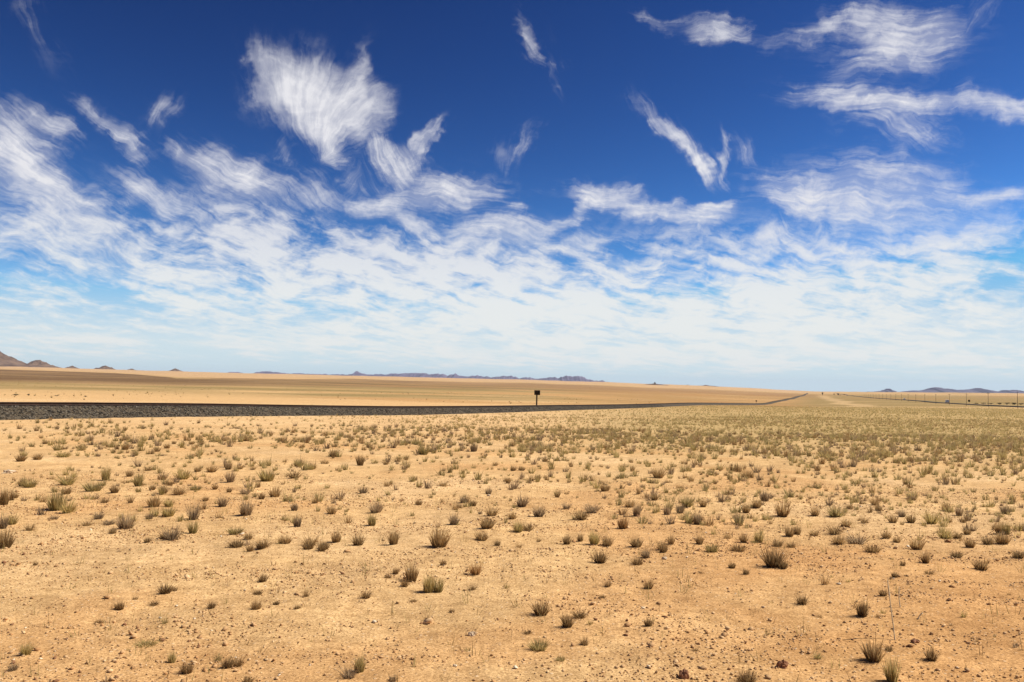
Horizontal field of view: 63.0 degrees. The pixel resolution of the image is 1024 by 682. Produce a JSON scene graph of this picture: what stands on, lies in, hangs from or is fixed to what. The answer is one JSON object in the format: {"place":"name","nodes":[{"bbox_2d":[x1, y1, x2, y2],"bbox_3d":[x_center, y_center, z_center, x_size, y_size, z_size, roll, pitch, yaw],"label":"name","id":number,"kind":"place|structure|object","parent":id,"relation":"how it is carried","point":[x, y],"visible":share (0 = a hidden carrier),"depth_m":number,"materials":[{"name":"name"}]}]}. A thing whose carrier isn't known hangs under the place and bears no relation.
{"place":"outdoors","nodes":[
{"label":"outdoors","id":0,"kind":"place"},
{"bbox_2d":[0,351,26,366],"bbox_3d":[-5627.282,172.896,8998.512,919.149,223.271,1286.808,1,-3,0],"label":"hill","id":1,"kind":"structure","parent":0,"point":[5,360],"depth_m":8933.19,"materials":[{"name":"stone"}]},
{"bbox_2d":[26,360,60,367],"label":"hill","id":2,"kind":"structure","parent":0,"point":[37,363],"depth_m":9334.41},
{"bbox_2d":[6,381,701,404],"bbox_3d":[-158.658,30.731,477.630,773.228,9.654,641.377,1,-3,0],"label":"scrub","id":3,"kind":"object","parent":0,"point":[291,392],"visible":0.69,"depth_m":351.59,"materials":[{"name":"green plant"}]},
{"bbox_2d":[228,371,604,381],"bbox_3d":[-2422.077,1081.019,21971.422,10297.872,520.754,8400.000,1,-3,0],"label":"mountain range","id":4,"kind":"structure","parent":0,"point":[564,378],"depth_m":21648.47,"materials":[{"name":"stone"}]},
{"bbox_2d":[0,366,1023,681],"bbox_3d":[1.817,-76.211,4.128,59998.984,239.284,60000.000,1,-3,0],"label":"ground","id":5,"kind":"structure","parent":0,"point":[124,386],"depth_m":8.65,"materials":[{"name":"sand"}]},
{"bbox_2d":[0,513,9,528],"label":"grass tuft","id":6,"kind":"object","parent":5,"relation":"on","point":[4,524],"visible":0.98,"depth_m":9.66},
{"bbox_2d":[0,488,10,504],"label":"grass tuft","id":7,"kind":"object","parent":5,"relation":"on","point":[4,498],"visible":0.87,"depth_m":11.64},
{"bbox_2d":[0,526,16,547],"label":"grass tuft","id":8,"kind":"object","parent":5,"relation":"on","point":[6,540],"visible":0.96,"depth_m":8.46,"materials":[{"name":"plant"}]},
{"bbox_2d":[6,512,24,524],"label":"grass tuft","id":9,"kind":"object","parent":5,"relation":"on","point":[12,522],"visible":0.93,"depth_m":9.97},
{"bbox_2d":[18,640,34,654],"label":"grass tuft","id":10,"kind":"object","parent":5,"relation":"on","point":[26,650],"visible":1,"depth_m":5.02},
{"bbox_2d":[15,476,39,487],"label":"grass tuft","id":11,"kind":"object","parent":5,"relation":"on","point":[30,484],"visible":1,"depth_m":13.83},
{"bbox_2d":[42,486,70,510],"bbox_3d":[-6.094,2.102,11.249,0.404,0.377,0.365,1,-3,8],"label":"grass tuft","id":12,"kind":"object","parent":5,"relation":"on","point":[51,506],"visible":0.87,"depth_m":11.22,"materials":[{"name":"plant"}]},
{"bbox_2d":[49,469,78,484],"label":"grass tuft","id":13,"kind":"object","parent":5,"relation":"on","point":[71,481],"visible":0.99,"depth_m":14.34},
{"bbox_2d":[52,495,83,512],"bbox_3d":[-5.817,2.143,11.014,0.445,0.251,0.408,2,-3,-21],"label":"grass tuft","id":14,"kind":"object","parent":5,"relation":"on","point":[65,510],"visible":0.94,"depth_m":10.97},
{"bbox_2d":[78,481,104,491],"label":"grass tuft","id":15,"kind":"object","parent":5,"relation":"on","point":[91,487],"visible":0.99,"depth_m":13.28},
{"bbox_2d":[100,462,111,480],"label":"grass tuft","id":16,"kind":"object","parent":5,"relation":"on","point":[107,474],"visible":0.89,"depth_m":15.23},
{"bbox_2d":[114,514,138,528],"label":"grass tuft","id":17,"kind":"object","parent":5,"relation":"on","point":[126,524],"visible":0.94,"depth_m":9.82,"materials":[{"name":"plant"}]},
{"bbox_2d":[132,474,144,486],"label":"grass tuft","id":18,"kind":"object","parent":5,"relation":"on","point":[138,482],"visible":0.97,"depth_m":14.23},
{"bbox_2d":[131,638,162,647],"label":"grass tuft","id":19,"kind":"object","parent":5,"relation":"on","point":[147,643],"visible":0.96,"depth_m":5.33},
{"bbox_2d":[143,493,163,506],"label":"grass tuft","id":20,"kind":"object","parent":5,"relation":"on","point":[154,501],"visible":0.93,"depth_m":11.70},
{"bbox_2d":[153,583,175,593],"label":"grass tuft","id":21,"kind":"object","parent":5,"relation":"on","point":[167,590],"visible":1,"depth_m":6.61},
{"bbox_2d":[160,504,176,516],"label":"grass tuft","id":22,"kind":"object","parent":5,"relation":"on","point":[169,512],"visible":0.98,"depth_m":10.81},
{"bbox_2d":[157,522,185,540],"bbox_3d":[-3.694,2.073,9.105,0.388,0.208,0.437,3,-3,-27],"label":"grass tuft","id":23,"kind":"object","parent":5,"relation":"on","point":[175,535],"visible":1,"depth_m":9.12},
{"bbox_2d":[166,648,178,662],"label":"grass tuft","id":24,"kind":"object","parent":5,"relation":"on","point":[171,658],"visible":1,"depth_m":4.96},
{"bbox_2d":[166,484,188,494],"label":"grass tuft","id":25,"kind":"object","parent":5,"relation":"on","point":[177,492],"visible":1,"depth_m":13.16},
{"bbox_2d":[172,468,193,478],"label":"grass tuft","id":26,"kind":"object","parent":5,"relation":"on","point":[183,475],"visible":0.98,"depth_m":15.62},
{"bbox_2d":[177,657,194,673],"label":"grass tuft","id":27,"kind":"object","parent":5,"relation":"on","point":[188,670],"visible":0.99,"depth_m":4.76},
{"bbox_2d":[185,514,200,533],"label":"grass tuft","id":28,"kind":"object","parent":5,"relation":"on","point":[192,530],"visible":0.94,"depth_m":9.67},
{"bbox_2d":[180,500,207,519],"bbox_3d":[-4.061,2.148,10.692,0.354,0.288,0.399,3,-3,-26],"label":"grass tuft","id":29,"kind":"object","parent":5,"relation":"on","point":[194,513],"visible":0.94,"depth_m":10.70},
{"bbox_2d":[215,495,228,506],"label":"grass tuft","id":30,"kind":"object","parent":5,"relation":"on","point":[221,502],"visible":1,"depth_m":11.86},
{"bbox_2d":[218,656,236,668],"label":"grass tuft","id":31,"kind":"object","parent":5,"relation":"on","point":[226,665],"visible":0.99,"depth_m":4.88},
{"bbox_2d":[222,465,236,482],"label":"grass tuft","id":32,"kind":"object","parent":5,"relation":"on","point":[229,479],"visible":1,"depth_m":15.36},
{"bbox_2d":[225,526,248,534],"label":"grass tuft","id":33,"kind":"object","parent":5,"relation":"on","point":[234,531],"visible":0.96,"depth_m":9.61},
{"bbox_2d":[231,655,247,666],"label":"grass tuft","id":34,"kind":"object","parent":5,"relation":"on","point":[239,663],"visible":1,"depth_m":4.92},
{"bbox_2d":[239,496,255,515],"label":"grass tuft","id":35,"kind":"object","parent":5,"relation":"on","point":[245,511],"visible":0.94,"depth_m":11.06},
{"bbox_2d":[254,466,277,481],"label":"grass tuft","id":36,"kind":"object","parent":5,"relation":"on","point":[263,476],"visible":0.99,"depth_m":15.59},
{"bbox_2d":[266,486,283,496],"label":"grass tuft","id":37,"kind":"object","parent":5,"relation":"on","point":[274,492],"visible":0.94,"depth_m":13.18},
{"bbox_2d":[276,534,293,543],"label":"grass tuft","id":38,"kind":"object","parent":5,"relation":"on","point":[281,540],"visible":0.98,"depth_m":9.02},
{"bbox_2d":[281,469,302,477],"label":"grass tuft","id":39,"kind":"object","parent":5,"relation":"on","point":[290,475],"visible":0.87,"depth_m":16.16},
{"bbox_2d":[291,512,302,526],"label":"grass tuft","id":40,"kind":"object","parent":5,"relation":"on","point":[296,523],"visible":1,"depth_m":10.26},
{"bbox_2d":[302,540,314,549],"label":"grass tuft","id":41,"kind":"object","parent":5,"relation":"on","point":[308,547],"visible":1,"depth_m":8.69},
{"bbox_2d":[295,532,326,545],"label":"grass tuft","id":42,"kind":"object","parent":5,"relation":"on","point":[314,540],"visible":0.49,"depth_m":8.96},
{"bbox_2d":[329,531,341,542],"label":"grass tuft","id":43,"kind":"object","parent":5,"relation":"on","point":[335,539],"visible":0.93,"depth_m":9.28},
{"bbox_2d":[336,664,358,678],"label":"grass tuft","id":44,"kind":"object","parent":5,"relation":"on","point":[348,674],"visible":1,"depth_m":4.72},
{"bbox_2d":[350,532,364,545],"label":"grass tuft","id":45,"kind":"object","parent":5,"relation":"on","point":[356,541],"visible":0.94,"depth_m":9.04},
{"bbox_2d":[354,452,365,465],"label":"grass tuft","id":46,"kind":"object","parent":5,"relation":"on","point":[360,462],"visible":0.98,"depth_m":19.70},
{"bbox_2d":[353,649,368,672],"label":"grass tuft","id":47,"kind":"object","parent":5,"relation":"on","point":[359,665],"visible":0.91,"depth_m":4.83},
{"bbox_2d":[366,510,376,525],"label":"grass tuft","id":48,"kind":"object","parent":5,"relation":"on","point":[372,522],"visible":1,"depth_m":10.46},
{"bbox_2d":[369,500,383,512],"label":"grass tuft","id":49,"kind":"object","parent":5,"relation":"on","point":[377,509],"visible":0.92,"depth_m":11.52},
{"bbox_2d":[384,530,400,544],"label":"grass tuft","id":50,"kind":"object","parent":5,"relation":"on","point":[393,539],"visible":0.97,"depth_m":9.04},
{"bbox_2d":[0,393,807,419],"bbox_3d":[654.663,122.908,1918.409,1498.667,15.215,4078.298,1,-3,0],"label":"railway track","id":51,"kind":"structure","parent":5,"relation":"on","point":[38,410],"depth_m":64.90,"materials":[{"name":"gravel"}]},
{"bbox_2d":[403,562,419,581],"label":"grass tuft","id":52,"kind":"object","parent":5,"relation":"on","point":[411,575],"visible":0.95,"depth_m":7.32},
{"bbox_2d":[415,444,430,454],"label":"grass tuft","id":53,"kind":"object","parent":5,"relation":"on","point":[421,450],"visible":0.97,"depth_m":23.25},
{"bbox_2d":[422,566,436,592],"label":"grass tuft","id":54,"kind":"object","parent":5,"relation":"on","point":[428,586],"visible":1,"depth_m":6.93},
{"bbox_2d":[433,571,443,592],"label":"grass tuft","id":55,"kind":"object","parent":5,"relation":"on","point":[439,589],"visible":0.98,"depth_m":6.96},
{"bbox_2d":[428,525,455,547],"bbox_3d":[-0.777,2.074,8.969,0.384,0.284,0.311,0,-3,17],"label":"grass tuft","id":56,"kind":"object","parent":5,"relation":"on","point":[438,540],"visible":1,"depth_m":8.94,"materials":[{"name":"plant"}]},
{"bbox_2d":[447,512,460,524],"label":"grass tuft","id":57,"kind":"object","parent":5,"relation":"on","point":[453,520],"visible":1,"depth_m":10.48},
{"bbox_2d":[466,561,488,574],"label":"grass tuft","id":58,"kind":"object","parent":5,"relation":"on","point":[475,572],"visible":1,"depth_m":7.60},
{"bbox_2d":[474,530,490,540],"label":"grass tuft","id":59,"kind":"object","parent":5,"relation":"on","point":[484,537],"visible":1,"depth_m":9.46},
{"bbox_2d":[478,515,495,528],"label":"grass tuft","id":60,"kind":"object","parent":5,"relation":"on","point":[487,524],"visible":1,"depth_m":10.16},
{"bbox_2d":[481,505,500,515],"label":"grass tuft","id":61,"kind":"object","parent":5,"relation":"on","point":[490,512],"visible":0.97,"depth_m":11.34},
{"bbox_2d":[0,469,1023,681],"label":"pebbles","id":62,"kind":"object","parent":5,"relation":"on","point":[430,620],"visible":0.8,"depth_m":7.58,"materials":[{"name":"stone"}]},
{"bbox_2d":[1,417,1023,535],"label":"scattered tufts","id":63,"kind":"object","parent":5,"relation":"on","point":[828,455],"visible":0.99,"depth_m":24.63,"materials":[{"name":"green plant"}]},
{"bbox_2d":[512,520,524,532],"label":"grass tuft","id":64,"kind":"object","parent":5,"relation":"on","point":[519,528],"visible":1,"depth_m":10.07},
{"bbox_2d":[512,491,532,506],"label":"grass tuft","id":65,"kind":"object","parent":5,"relation":"on","point":[521,503],"visible":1,"depth_m":12.69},
{"bbox_2d":[522,637,553,651],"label":"grass tuft","id":66,"kind":"object","parent":5,"relation":"on","point":[541,647],"visible":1,"depth_m":5.34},
{"bbox_2d":[531,502,544,516],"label":"grass tuft","id":67,"kind":"object","parent":5,"relation":"on","point":[540,513],"visible":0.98,"depth_m":11.44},
{"bbox_2d":[530,599,551,615],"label":"grass tuft","id":68,"kind":"object","parent":5,"relation":"on","point":[542,609],"visible":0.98,"depth_m":6.24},
{"bbox_2d":[65,519,1020,681],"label":"dry tufts","id":69,"kind":"object","parent":5,"relation":"on","point":[824,581],"visible":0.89,"depth_m":7.49,"materials":[{"name":"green plant"}]},
{"bbox_2d":[69,413,1023,436],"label":"distant tufts","id":70,"kind":"object","parent":5,"relation":"on","point":[865,431],"visible":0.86,"depth_m":64.49,"materials":[{"name":"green plant"}]},
{"bbox_2d":[559,612,577,627],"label":"grass tuft","id":71,"kind":"object","parent":5,"relation":"on","point":[566,623],"visible":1,"depth_m":5.90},
{"bbox_2d":[569,509,589,519],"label":"grass tuft","id":72,"kind":"object","parent":5,"relation":"on","point":[578,515],"visible":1,"depth_m":11.15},
{"bbox_2d":[570,608,590,618],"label":"grass tuft","id":73,"kind":"object","parent":5,"relation":"on","point":[581,615],"visible":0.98,"depth_m":6.13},
{"bbox_2d":[583,500,604,512],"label":"grass tuft","id":74,"kind":"object","parent":5,"relation":"on","point":[593,509],"visible":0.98,"depth_m":11.95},
{"bbox_2d":[588,527,601,544],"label":"grass tuft","id":75,"kind":"object","parent":5,"relation":"on","point":[594,538],"visible":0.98,"depth_m":9.40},
{"bbox_2d":[590,548,607,563],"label":"grass tuft","id":76,"kind":"object","parent":5,"relation":"on","point":[600,558],"visible":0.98,"depth_m":8.28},
{"bbox_2d":[599,534,614,546],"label":"grass tuft","id":77,"kind":"object","parent":5,"relation":"on","point":[606,542],"visible":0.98,"depth_m":9.33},
{"bbox_2d":[614,513,628,528],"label":"grass tuft","id":78,"kind":"object","parent":5,"relation":"on","point":[622,524],"visible":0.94,"depth_m":10.37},
{"bbox_2d":[628,535,642,546],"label":"grass tuft","id":79,"kind":"object","parent":5,"relation":"on","point":[636,543],"visible":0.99,"depth_m":9.20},
{"bbox_2d":[650,465,667,478],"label":"grass tuft","id":80,"kind":"object","parent":5,"relation":"on","point":[658,475],"visible":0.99,"depth_m":17.51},
{"bbox_2d":[678,668,688,678],"bbox_3d":[0.988,1.929,4.814,0.066,0.081,0.053,1,-3,0],"label":"rock","id":81,"kind":"object","parent":5,"relation":"on","point":[683,673],"visible":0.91,"depth_m":4.80,"materials":[{"name":"red stone"}]},
{"bbox_2d":[680,494,695,507],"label":"grass tuft","id":82,"kind":"object","parent":5,"relation":"on","point":[688,503],"visible":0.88,"depth_m":12.76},
{"bbox_2d":[692,511,704,524],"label":"grass tuft","id":83,"kind":"object","parent":5,"relation":"on","point":[697,519],"visible":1,"depth_m":10.94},
{"bbox_2d":[702,540,721,551],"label":"grass tuft","id":84,"kind":"object","parent":5,"relation":"on","point":[712,548],"visible":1,"depth_m":9.01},
{"bbox_2d":[728,542,748,551],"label":"grass tuft","id":85,"kind":"object","parent":5,"relation":"on","point":[738,548],"visible":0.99,"depth_m":9.04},
{"bbox_2d":[734,665,759,681],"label":"grass tuft","id":86,"kind":"object","parent":5,"relation":"on","point":[747,676],"visible":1,"depth_m":4.82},
{"bbox_2d":[753,528,764,542],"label":"grass tuft","id":87,"kind":"object","parent":5,"relation":"on","point":[759,537],"visible":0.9,"depth_m":9.64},
{"bbox_2d":[758,489,770,500],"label":"grass tuft","id":88,"kind":"object","parent":5,"relation":"on","point":[763,497],"visible":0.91,"depth_m":13.52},
{"bbox_2d":[759,543,786,567],"bbox_3d":[2.533,2.091,8.262,0.399,0.284,0.398,2,-3,-22],"label":"grass tuft","id":89,"kind":"object","parent":5,"relation":"on","point":[770,561],"visible":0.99,"depth_m":8.22,"materials":[{"name":"plant"}]},
{"bbox_2d":[772,501,791,516],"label":"grass tuft","id":90,"kind":"object","parent":5,"relation":"on","point":[783,512],"visible":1,"depth_m":11.89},
{"bbox_2d":[776,659,787,668],"bbox_3d":[1.655,1.983,5.123,0.071,0.073,0.066,-1,-4,31],"label":"rock","id":91,"kind":"object","parent":5,"relation":"on","point":[783,663],"visible":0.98,"depth_m":5.10,"materials":[{"name":"red stone"}]},
{"bbox_2d":[774,558,790,568],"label":"grass tuft","id":92,"kind":"object","parent":5,"relation":"on","point":[782,565],"visible":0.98,"depth_m":8.16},
{"bbox_2d":[784,523,794,536],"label":"grass tuft","id":93,"kind":"object","parent":5,"relation":"on","point":[788,534],"visible":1,"depth_m":10.00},
{"bbox_2d":[788,592,813,604],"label":"grass tuft","id":94,"kind":"object","parent":5,"relation":"on","point":[800,601],"visible":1,"depth_m":6.68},
{"bbox_2d":[825,521,844,534],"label":"grass tuft","id":95,"kind":"object","parent":5,"relation":"on","point":[833,531],"visible":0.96,"depth_m":10.36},
{"bbox_2d":[825,501,847,516],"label":"grass tuft","id":96,"kind":"object","parent":5,"relation":"on","point":[833,513],"visible":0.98,"depth_m":11.94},
{"bbox_2d":[830,534,847,544],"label":"grass tuft","id":97,"kind":"object","parent":5,"relation":"on","point":[838,540],"visible":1,"depth_m":9.54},
{"bbox_2d":[841,531,872,543],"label":"grass tuft","id":98,"kind":"object","parent":5,"relation":"on","point":[852,540],"visible":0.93,"depth_m":9.62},
{"bbox_2d":[855,595,869,616],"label":"grass tuft","id":99,"kind":"object","parent":5,"relation":"on","point":[862,610],"visible":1,"depth_m":6.32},
{"bbox_2d":[861,541,883,552],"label":"grass tuft","id":100,"kind":"object","parent":5,"relation":"on","point":[871,549],"visible":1,"depth_m":9.10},
{"bbox_2d":[858,634,887,661],"bbox_3d":[2.281,1.917,5.274,0.212,0.214,0.214,-1,-4,37],"label":"grass tuft","id":101,"kind":"object","parent":5,"relation":"on","point":[872,655],"visible":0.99,"depth_m":5.26,"materials":[{"name":"plant"}]},
{"bbox_2d":[878,652,901,681],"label":"grass tuft","id":102,"kind":"object","parent":5,"relation":"on","point":[891,675],"visible":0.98,"depth_m":4.87,"materials":[{"name":"plant"}]},
{"bbox_2d":[887,579,894,639],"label":"grass stalk","id":103,"kind":"object","parent":5,"relation":"on","point":[890,608],"depth_m":5.74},
{"bbox_2d":[907,537,927,549],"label":"grass tuft","id":104,"kind":"object","parent":5,"relation":"on","point":[917,545],"visible":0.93,"depth_m":9.35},
{"bbox_2d":[919,551,931,562],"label":"grass tuft","id":105,"kind":"object","parent":5,"relation":"on","point":[926,559],"visible":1,"depth_m":8.53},
{"bbox_2d":[916,506,947,523],"bbox_3d":[5.731,2.351,11.397,0.424,0.298,0.462,-1,-4,34],"label":"grass tuft","id":106,"kind":"object","parent":5,"relation":"on","point":[928,520],"visible":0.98,"depth_m":11.39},
{"bbox_2d":[921,642,943,660],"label":"grass tuft","id":107,"kind":"object","parent":5,"relation":"on","point":[931,655],"visible":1,"depth_m":5.28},
{"bbox_2d":[934,525,958,538],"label":"grass tuft","id":108,"kind":"object","parent":5,"relation":"on","point":[946,535],"visible":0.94,"depth_m":10.23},
{"bbox_2d":[962,538,976,547],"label":"grass tuft","id":109,"kind":"object","parent":5,"relation":"on","point":[969,545],"visible":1,"depth_m":9.52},
{"bbox_2d":[968,555,990,570],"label":"grass tuft","id":110,"kind":"object","parent":5,"relation":"on","point":[980,565],"visible":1,"depth_m":8.31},
{"bbox_2d":[978,535,995,544],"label":"grass tuft","id":111,"kind":"object","parent":5,"relation":"on","point":[986,541],"visible":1,"depth_m":9.76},
{"bbox_2d":[991,518,1006,533],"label":"grass tuft","id":112,"kind":"object","parent":5,"relation":"on","point":[997,529],"visible":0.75,"depth_m":10.60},
{"bbox_2d":[991,531,1012,543],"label":"grass tuft","id":113,"kind":"object","parent":5,"relation":"on","point":[1002,539],"visible":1,"depth_m":9.77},
{"bbox_2d":[0,493,1023,681],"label":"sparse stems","id":114,"kind":"object","parent":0,"point":[392,607],"visible":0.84,"depth_m":7.22,"materials":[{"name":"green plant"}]},
{"bbox_2d":[0,0,1023,391],"label":"sky","id":115,"kind":"structure","parent":0,"point":[799,195],"materials":[{"name":"blue"}]},
{"bbox_2d":[516,405,1023,419],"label":"grass field","id":116,"kind":"structure","parent":0,"point":[998,411],"depth_m":170.85,"materials":[{"name":"plant"}]},
{"bbox_2d":[838,393,1023,407],"bbox_3d":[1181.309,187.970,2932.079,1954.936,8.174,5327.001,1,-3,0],"label":"road","id":117,"kind":"structure","parent":0,"point":[946,403],"depth_m":657.85,"materials":[{"name":"asphalt"}]},
{"bbox_2d":[874,387,1023,392],"bbox_3d":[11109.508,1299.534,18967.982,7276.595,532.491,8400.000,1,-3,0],"label":"mountain range","id":118,"kind":"structure","parent":0,"point":[942,390],"depth_m":18738.48,"materials":[{"name":"stone"}]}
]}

